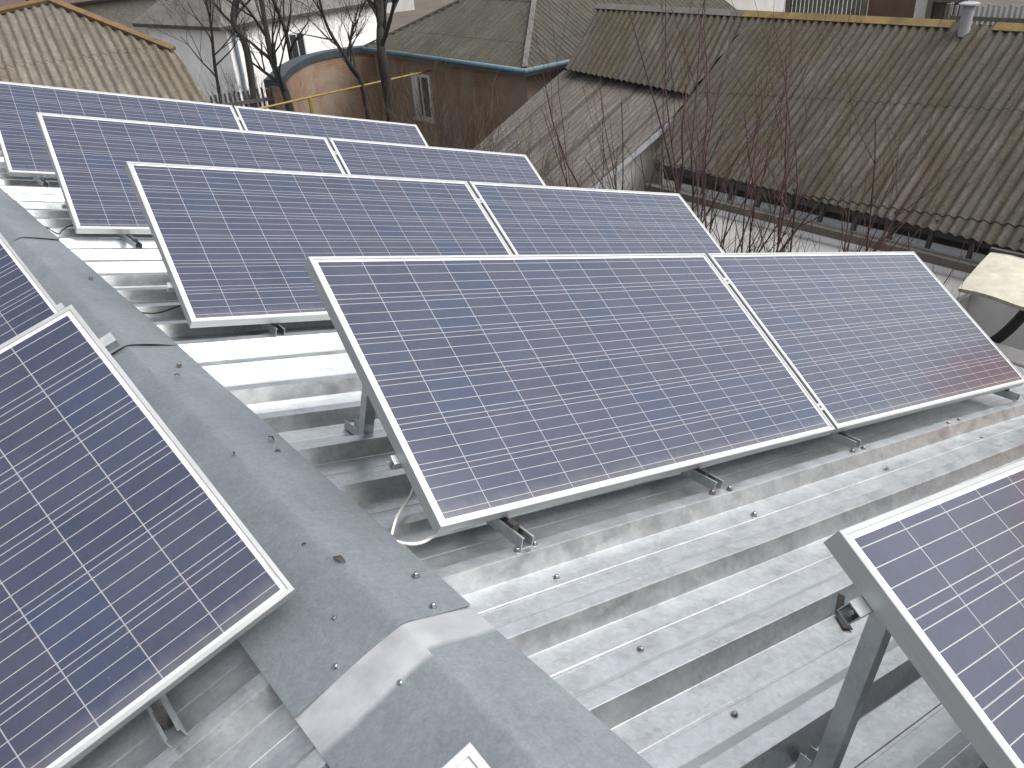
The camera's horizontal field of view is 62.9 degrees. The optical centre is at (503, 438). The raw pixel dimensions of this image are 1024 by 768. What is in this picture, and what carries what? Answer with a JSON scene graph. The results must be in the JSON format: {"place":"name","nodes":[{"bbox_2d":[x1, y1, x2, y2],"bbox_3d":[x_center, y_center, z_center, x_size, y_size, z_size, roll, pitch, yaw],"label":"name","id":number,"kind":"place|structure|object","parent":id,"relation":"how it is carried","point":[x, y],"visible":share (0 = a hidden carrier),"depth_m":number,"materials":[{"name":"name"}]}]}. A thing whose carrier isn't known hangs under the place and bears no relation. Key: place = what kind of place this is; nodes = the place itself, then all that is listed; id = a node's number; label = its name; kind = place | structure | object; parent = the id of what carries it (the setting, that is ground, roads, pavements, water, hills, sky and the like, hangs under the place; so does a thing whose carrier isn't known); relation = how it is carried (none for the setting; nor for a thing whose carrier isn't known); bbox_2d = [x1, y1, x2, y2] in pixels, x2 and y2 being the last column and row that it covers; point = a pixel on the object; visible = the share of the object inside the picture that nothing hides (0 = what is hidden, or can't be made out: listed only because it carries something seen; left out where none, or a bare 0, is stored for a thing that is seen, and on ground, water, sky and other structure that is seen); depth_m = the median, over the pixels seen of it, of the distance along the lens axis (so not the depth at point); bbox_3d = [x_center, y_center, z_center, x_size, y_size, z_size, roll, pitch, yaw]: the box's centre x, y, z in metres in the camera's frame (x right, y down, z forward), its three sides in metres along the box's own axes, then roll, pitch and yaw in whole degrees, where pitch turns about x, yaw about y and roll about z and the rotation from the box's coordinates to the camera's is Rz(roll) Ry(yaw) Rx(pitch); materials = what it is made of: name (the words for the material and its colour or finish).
{"place":"outdoors","nodes":[
{"label":"outdoors","id":0,"kind":"place"},
{"bbox_2d":[387,0,1023,35],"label":"ground","id":1,"kind":"structure","parent":0,"point":[422,9],"depth_m":54.99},
{"bbox_2d":[0,0,157,34],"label":"brown house","id":2,"kind":"structure","parent":1,"relation":"on","point":[124,8],"depth_m":45.43,"materials":[{"name":"paint"}]},
{"bbox_2d":[0,0,210,149],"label":"shed","id":3,"kind":"structure","parent":1,"relation":"on","point":[57,43],"depth_m":10.05,"materials":[{"name":"beige tile"}]},
{"bbox_2d":[104,0,270,103],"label":"bare tree","id":4,"kind":"object","parent":1,"relation":"on","point":[215,64],"visible":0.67,"depth_m":28.13,"materials":[{"name":"brown plant"}]},
{"bbox_2d":[208,0,257,107],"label":"bare tree","id":5,"kind":"object","parent":1,"relation":"on","point":[235,12],"visible":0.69,"depth_m":26.15,"materials":[{"name":"brown plant"}]},
{"bbox_2d":[209,86,279,109],"bbox_3d":[-6.393,-7.135,20.744,2.006,2.744,0.168,-16,34,-17],"label":"wooden fence","id":6,"kind":"object","parent":1,"relation":"on","point":[273,98],"visible":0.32,"depth_m":20.27,"materials":[{"name":"brown wood"}]},
{"bbox_2d":[221,60,268,108],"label":"bramble","id":7,"kind":"object","parent":1,"relation":"on","point":[256,87],"visible":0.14,"depth_m":24.71,"materials":[{"name":"brown plant"}]},
{"bbox_2d":[197,57,294,107],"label":"bramble","id":8,"kind":"object","parent":1,"relation":"on","point":[242,85],"visible":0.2,"depth_m":21.07,"materials":[{"name":"brown plant"}]},
{"bbox_2d":[206,57,308,107],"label":"bramble","id":9,"kind":"object","parent":1,"relation":"on","point":[240,85],"visible":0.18,"depth_m":22.58,"materials":[{"name":"brown plant"}]},
{"bbox_2d":[131,0,391,108],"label":"white house","id":10,"kind":"structure","parent":1,"relation":"on","point":[235,57],"depth_m":31.99,"materials":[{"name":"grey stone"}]},
{"bbox_2d":[288,31,306,57],"bbox_3d":[-8.010,-15.240,32.507,0.075,0.950,0.750,22,41,35],"label":"window","id":11,"kind":"structure","parent":10,"relation":"in","point":[299,48],"depth_m":32.49,"materials":[{"name":"white paint"}]},
{"bbox_2d":[197,0,327,111],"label":"bare tree","id":12,"kind":"object","parent":1,"relation":"on","point":[271,57],"visible":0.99,"depth_m":19.79,"materials":[{"name":"brown plant"}]},
{"bbox_2d":[272,0,315,59],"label":"bare tree","id":13,"kind":"object","parent":1,"relation":"on","point":[289,49],"visible":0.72,"depth_m":27.05,"materials":[{"name":"brown plant"}]},
{"bbox_2d":[257,0,373,119],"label":"bare tree","id":14,"kind":"object","parent":1,"relation":"on","point":[352,67],"visible":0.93,"depth_m":19.87,"materials":[{"name":"brown plant"}]},
{"bbox_2d":[259,70,430,113],"bbox_3d":[-4.284,-6.645,19.524,0.094,2.994,9.986,15,37,28],"label":"gas pipe","id":15,"kind":"object","parent":1,"relation":"on","point":[310,102],"visible":0.43,"depth_m":19.05,"materials":[{"name":"yellow metal"}]},
{"bbox_2d":[367,0,398,122],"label":"bare tree","id":16,"kind":"object","parent":1,"relation":"on","point":[379,8],"visible":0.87,"depth_m":18.79,"materials":[{"name":"brown plant"}]},
{"bbox_2d":[334,74,446,145],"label":"bramble","id":17,"kind":"object","parent":1,"relation":"on","point":[379,107],"visible":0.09,"depth_m":18.33,"materials":[{"name":"brown plant"}]},
{"bbox_2d":[336,68,465,147],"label":"bramble","id":18,"kind":"object","parent":1,"relation":"on","point":[427,113],"visible":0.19,"depth_m":18.35,"materials":[{"name":"brown plant"}]},
{"bbox_2d":[387,0,414,12],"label":"back house","id":19,"kind":"structure","parent":1,"relation":"on","point":[404,5],"depth_m":60.69,"materials":[{"name":"white paint"}]},
{"bbox_2d":[349,45,490,148],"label":"bramble","id":20,"kind":"object","parent":1,"relation":"on","point":[436,111],"visible":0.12,"depth_m":16.23,"materials":[{"name":"brown plant"}]},
{"bbox_2d":[340,60,513,148],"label":"bramble","id":21,"kind":"object","parent":1,"relation":"on","point":[443,108],"visible":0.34,"depth_m":17.13,"materials":[{"name":"brown plant"}]},
{"bbox_2d":[355,47,511,149],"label":"bramble","id":22,"kind":"object","parent":1,"relation":"on","point":[404,113],"visible":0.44,"depth_m":19.20,"materials":[{"name":"brown plant"}]},
{"bbox_2d":[360,41,515,151],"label":"bramble","id":23,"kind":"object","parent":1,"relation":"on","point":[422,125],"visible":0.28,"depth_m":15.51,"materials":[{"name":"brown plant"}]},
{"bbox_2d":[374,67,557,174],"bbox_3d":[-1.001,-4.679,15.167,2.608,4.013,3.306,-26,38,-30],"label":"bramble","id":24,"kind":"object","parent":1,"relation":"on","point":[451,143],"visible":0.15,"depth_m":14.53,"materials":[{"name":"brown plant"}]},
{"bbox_2d":[420,73,573,185],"bbox_3d":[-0.622,-4.175,14.486,3.643,3.848,3.144,0,33,7],"label":"bramble","id":25,"kind":"object","parent":1,"relation":"on","point":[490,131],"visible":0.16,"depth_m":14.12,"materials":[{"name":"brown plant"}]},
{"bbox_2d":[263,0,736,148],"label":"brick house","id":26,"kind":"structure","parent":1,"relation":"on","point":[471,35],"depth_m":21.73,"materials":[{"name":"brown brick"}]},
{"bbox_2d":[411,72,434,123],"bbox_3d":[-2.234,-9.344,22.975,0.100,1.240,1.020,-26,38,-30],"label":"window","id":27,"kind":"structure","parent":26,"relation":"in","point":[426,76],"depth_m":22.93,"materials":[{"name":"white paint"}]},
{"bbox_2d":[0,157,1023,767],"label":"metal roofed house","id":28,"kind":"structure","parent":1,"relation":"on","point":[676,621],"depth_m":2.23,"materials":[{"name":"metal"}]},
{"bbox_2d":[45,224,72,233],"bbox_3d":[-2.557,-1.278,5.029,0.311,0.043,0.198,-30,41,-34],"label":"cable","id":29,"kind":"object","parent":28,"relation":"on","point":[60,231],"visible":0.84,"depth_m":4.96,"materials":[{"name":"black plastic"}]},
{"bbox_2d":[57,303,64,309],"bbox_3d":[-2.629,-0.057,3.108,2.007,0.576,0.834,-38,43,-19],"label":"mounting rack","id":30,"kind":"object","parent":28,"relation":"on","point":[61,306],"visible":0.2,"depth_m":3.35,"materials":[{"name":"metal"}]},
{"bbox_2d":[0,233,59,344],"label":"solar panel","id":31,"kind":"object","parent":30,"relation":"on","point":[26,301],"visible":0.46,"depth_m":3.31,"materials":[{"name":"glass"}]},
{"bbox_2d":[0,117,239,187],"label":"mounting rack","id":32,"kind":"object","parent":28,"relation":"on","point":[42,182],"visible":0.04,"depth_m":6.15,"materials":[{"name":"metal"}]},
{"bbox_2d":[0,81,242,177],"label":"solar panel","id":33,"kind":"object","parent":32,"relation":"attached to","point":[23,148],"visible":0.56,"depth_m":6.63,"materials":[{"name":"glass"}]},
{"bbox_2d":[233,106,427,145],"bbox_3d":[-1.473,-2.731,8.009,1.956,0.040,0.995,-10,63,-38],"label":"solar panel","id":34,"kind":"object","parent":32,"relation":"attached to","point":[280,121],"visible":0.44,"depth_m":8.05,"materials":[{"name":"glass"}]},
{"bbox_2d":[99,332,187,747],"bbox_3d":[-1.516,0.644,1.866,2.017,0.586,1.018,-38,43,-19],"label":"mounting rack","id":35,"kind":"object","parent":28,"relation":"on","point":[167,722],"visible":0.2,"depth_m":1.90,"materials":[{"name":"metal"}]},
{"bbox_2d":[0,304,295,767],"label":"solar panel","id":36,"kind":"object","parent":35,"relation":"on","point":[140,571],"visible":1,"depth_m":1.99,"materials":[{"name":"glass"}]},
{"bbox_2d":[142,305,180,313],"bbox_3d":[-1.521,-0.607,3.848,0.333,0.048,0.047,-26,38,-30],"label":"cable","id":37,"kind":"object","parent":28,"relation":"attached to","point":[162,311],"visible":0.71,"depth_m":3.82,"materials":[{"name":"black plastic"}]},
{"bbox_2d":[61,151,337,248],"bbox_3d":[-1.091,-1.761,6.158,3.987,0.572,1.099,-10,30,-38],"label":"mounting rack","id":38,"kind":"object","parent":28,"relation":"on","point":[132,241],"visible":0.06,"depth_m":4.88,"materials":[{"name":"metal"}]},
{"bbox_2d":[36,112,344,233],"bbox_3d":[-1.894,-1.726,5.559,1.956,0.040,0.995,-10,61,-38],"label":"solar panel","id":39,"kind":"object","parent":38,"relation":"attached to","point":[89,157],"visible":0.66,"depth_m":5.30,"materials":[{"name":"glass"}]},
{"bbox_2d":[328,138,545,185],"bbox_3d":[-0.354,-2.004,6.766,1.956,0.040,0.995,-10,61,-38],"label":"solar panel","id":40,"kind":"object","parent":38,"relation":"attached to","point":[361,157],"visible":0.44,"depth_m":6.79,"materials":[{"name":"glass"}]},
{"bbox_2d":[166,199,482,335],"bbox_3d":[-0.011,-1.097,4.938,3.987,0.519,0.896,-10,30,-38],"label":"mounting rack","id":41,"kind":"object","parent":28,"relation":"on","point":[276,329],"visible":0.02,"depth_m":3.77,"materials":[{"name":"metal"}]},
{"bbox_2d":[125,161,512,327],"bbox_3d":[-0.773,-1.014,4.299,1.956,0.042,0.995,-10,61,-38],"label":"solar panel","id":42,"kind":"object","parent":41,"relation":"attached to","point":[237,246],"visible":0.79,"depth_m":4.06,"materials":[{"name":"glass"}]},
{"bbox_2d":[468,181,724,254],"bbox_3d":[0.767,-1.291,5.506,1.956,0.042,0.995,-10,61,-38],"label":"solar panel","id":43,"kind":"object","parent":41,"relation":"attached to","point":[536,220],"visible":0.64,"depth_m":5.47,"materials":[{"name":"glass"}]},
{"bbox_2d":[333,555,344,561],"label":"dead leaf","id":44,"kind":"object","parent":28,"relation":"on","point":[340,557],"visible":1,"depth_m":2.12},
{"bbox_2d":[391,488,436,545],"bbox_3d":[-0.217,0.192,2.459,0.171,0.077,0.449,7,34,17],"label":"cable","id":45,"kind":"object","parent":28,"relation":"attached to","point":[433,535],"visible":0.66,"depth_m":2.32,"materials":[{"name":"white plastic"}]},
{"bbox_2d":[344,278,1019,548],"bbox_3d":[1.119,-0.358,3.685,3.987,0.571,1.046,-10,30,-38],"label":"mounting rack","id":46,"kind":"object","parent":28,"relation":"on","point":[513,531],"visible":0.17,"depth_m":2.92,"materials":[{"name":"metal"}]},
{"bbox_2d":[304,253,834,534],"bbox_3d":[0.364,-0.293,3.034,1.956,0.040,0.995,-10,61,-38],"label":"solar panel","id":47,"kind":"object","parent":46,"relation":"attached to","point":[498,386],"visible":1,"depth_m":2.83,"materials":[{"name":"glass"}]},
{"bbox_2d":[706,251,1023,433],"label":"solar panel","id":48,"kind":"object","parent":46,"relation":"attached to","point":[858,339],"visible":0.91,"depth_m":4.09,"materials":[{"name":"glass"}]},
{"bbox_2d":[796,595,890,767],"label":"mounting rack","id":49,"kind":"object","parent":28,"relation":"on","point":[870,650],"visible":0.37,"depth_m":1.65,"materials":[{"name":"metal"}]},
{"bbox_2d":[823,459,1023,767],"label":"solar panel","id":50,"kind":"object","parent":49,"relation":"attached to","point":[937,579],"visible":1,"depth_m":1.44,"materials":[{"name":"glass"}]},
{"bbox_2d":[834,593,852,629],"bbox_3d":[0.945,0.485,2.338,0.033,0.042,0.115,0,33,7],"label":"loose bracket","id":51,"kind":"object","parent":28,"relation":"on","point":[840,601],"visible":0.78,"depth_m":2.36,"materials":[{"name":"metal"}]},
{"bbox_2d":[478,120,605,188],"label":"bramble","id":52,"kind":"object","parent":1,"relation":"on","point":[548,167],"visible":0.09,"depth_m":13.18,"materials":[{"name":"brown plant"}]},
{"bbox_2d":[497,104,633,188],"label":"bramble","id":53,"kind":"object","parent":1,"relation":"on","point":[544,159],"visible":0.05,"depth_m":12.44,"materials":[{"name":"brown plant"}]},
{"bbox_2d":[491,55,642,189],"bbox_3d":[0.814,-2.551,11.039,2.373,4.631,1.206,-21,36,-24],"label":"bare shrub","id":54,"kind":"object","parent":1,"relation":"on","point":[602,142],"visible":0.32,"depth_m":10.61,"materials":[{"name":"brown plant"}]},
{"bbox_2d":[472,70,694,191],"bbox_3d":[1.150,-5.139,16.651,3.811,3.198,4.000,-26,38,-30],"label":"lean to shed","id":55,"kind":"object","parent":1,"relation":"on","point":[571,93],"visible":0.29,"depth_m":15.92,"materials":[{"name":"white paint"}]},
{"bbox_2d":[514,69,689,191],"bbox_3d":[1.429,-2.370,10.844,1.362,4.450,2.327,23,41,36],"label":"bare shrub","id":56,"kind":"object","parent":1,"relation":"on","point":[611,152],"visible":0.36,"depth_m":10.34,"materials":[{"name":"brown plant"}]},
{"bbox_2d":[525,54,772,223],"bbox_3d":[1.724,-2.504,10.893,2.918,4.590,2.378,9,35,21],"label":"bare shrub","id":57,"kind":"object","parent":1,"relation":"on","point":[718,193],"visible":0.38,"depth_m":10.43,"materials":[{"name":"brown plant"}]},
{"bbox_2d":[506,1,808,252],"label":"bare shrub","id":58,"kind":"object","parent":1,"relation":"on","point":[565,158],"visible":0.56,"depth_m":9.80,"materials":[{"name":"brown plant"}]},
{"bbox_2d":[588,0,869,252],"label":"bare shrub","id":59,"kind":"object","parent":1,"relation":"on","point":[703,158],"visible":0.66,"depth_m":9.25,"materials":[{"name":"brown plant"}]},
{"bbox_2d":[586,69,902,252],"bbox_3d":[2.373,-1.790,9.578,2.483,4.724,3.276,-26,38,-30],"label":"bare shrub","id":60,"kind":"object","parent":1,"relation":"on","point":[781,250],"visible":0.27,"depth_m":8.95,"materials":[{"name":"brown plant"}]},
{"bbox_2d":[582,0,988,252],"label":"bare shrub","id":61,"kind":"object","parent":1,"relation":"on","point":[747,193],"visible":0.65,"depth_m":8.65,"materials":[{"name":"brown plant"}]},
{"bbox_2d":[726,0,852,14],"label":"house","id":62,"kind":"structure","parent":1,"relation":"on","point":[768,5],"depth_m":30.30,"materials":[{"name":"white paint"}]},
{"bbox_2d":[566,1,1023,350],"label":"slate roofed house","id":63,"kind":"structure","parent":1,"relation":"on","point":[967,65],"depth_m":12.95,"materials":[{"name":"paint"}]},
{"bbox_2d":[715,43,894,252],"bbox_3d":[3.095,-1.671,9.090,1.565,4.948,2.115,14,37,26],"label":"bare shrub","id":64,"kind":"object","parent":1,"relation":"on","point":[833,176],"visible":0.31,"depth_m":8.19,"materials":[{"name":"brown plant"}]},
{"bbox_2d":[785,0,867,15],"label":"board fence","id":65,"kind":"object","parent":1,"relation":"on","point":[822,7],"depth_m":20.77,"materials":[{"name":"wood"}]},
{"bbox_2d":[867,0,915,17],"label":"gate","id":66,"kind":"structure","parent":65,"relation":"attached to","point":[895,8],"depth_m":19.59,"materials":[{"name":"brown metal"}]},
{"bbox_2d":[699,214,971,310],"bbox_3d":[4.078,-1.737,12.309,2.045,1.760,4.400,-26,38,-30],"label":"flat annex","id":67,"kind":"object","parent":1,"relation":"on","point":[954,283],"visible":0.11,"depth_m":12.50,"materials":[{"name":"white paint"}]},
{"bbox_2d":[753,149,971,292],"bbox_3d":[3.652,-0.893,8.639,2.402,4.052,0.902,-7,33,-5],"label":"bare shrub","id":68,"kind":"object","parent":1,"relation":"on","point":[860,229],"visible":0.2,"depth_m":7.90,"materials":[{"name":"brown plant"}]},
{"bbox_2d":[748,0,1022,251],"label":"bare shrub","id":69,"kind":"object","parent":1,"relation":"on","point":[889,226],"visible":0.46,"depth_m":8.54,"materials":[{"name":"brown plant"}]},
{"bbox_2d":[915,0,927,17],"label":"gate post","id":70,"kind":"object","parent":1,"relation":"on","point":[921,8],"depth_m":19.04,"materials":[{"name":"white paint"}]},
{"bbox_2d":[862,216,987,329],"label":"bare shrub","id":71,"kind":"object","parent":1,"relation":"on","point":[972,255],"visible":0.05,"depth_m":7.93,"materials":[{"name":"brown plant"}]},
{"bbox_2d":[924,0,967,22],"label":"board fence","id":72,"kind":"object","parent":1,"relation":"on","point":[935,9],"visible":0.07,"depth_m":18.82,"materials":[{"name":"grey wood"}]},
{"bbox_2d":[944,2,1023,24],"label":"picket fence","id":73,"kind":"object","parent":1,"relation":"on","point":[991,19],"visible":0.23,"depth_m":17.20,"materials":[{"name":"grey wood"}]},
{"bbox_2d":[994,342,1023,367],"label":"yard wall","id":74,"kind":"structure","parent":1,"relation":"on","point":[1014,356],"depth_m":9.95,"materials":[{"name":"white paint"}]},
{"bbox_2d":[958,247,1023,310],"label":"slab canopy","id":75,"kind":"object","parent":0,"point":[997,274],"visible":1,"depth_m":9.79,"materials":[{"name":"beige concrete"}]},
{"bbox_2d":[990,310,1023,343],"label":"drain hose","id":76,"kind":"object","parent":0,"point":[1012,325],"visible":0.41,"depth_m":10.11,"materials":[{"name":"black plastic"}]},
{"bbox_3d":[-0.424,1.361,0.631,2.007,0.575,0.809,-38,43,-19],"label":"mounting rack","id":77,"kind":"object","parent":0,"visible":0},
{"bbox_2d":[441,742,490,767],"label":"solar panel","id":78,"kind":"object","parent":77,"relation":"on","point":[468,755],"visible":1,"depth_m":0.99,"materials":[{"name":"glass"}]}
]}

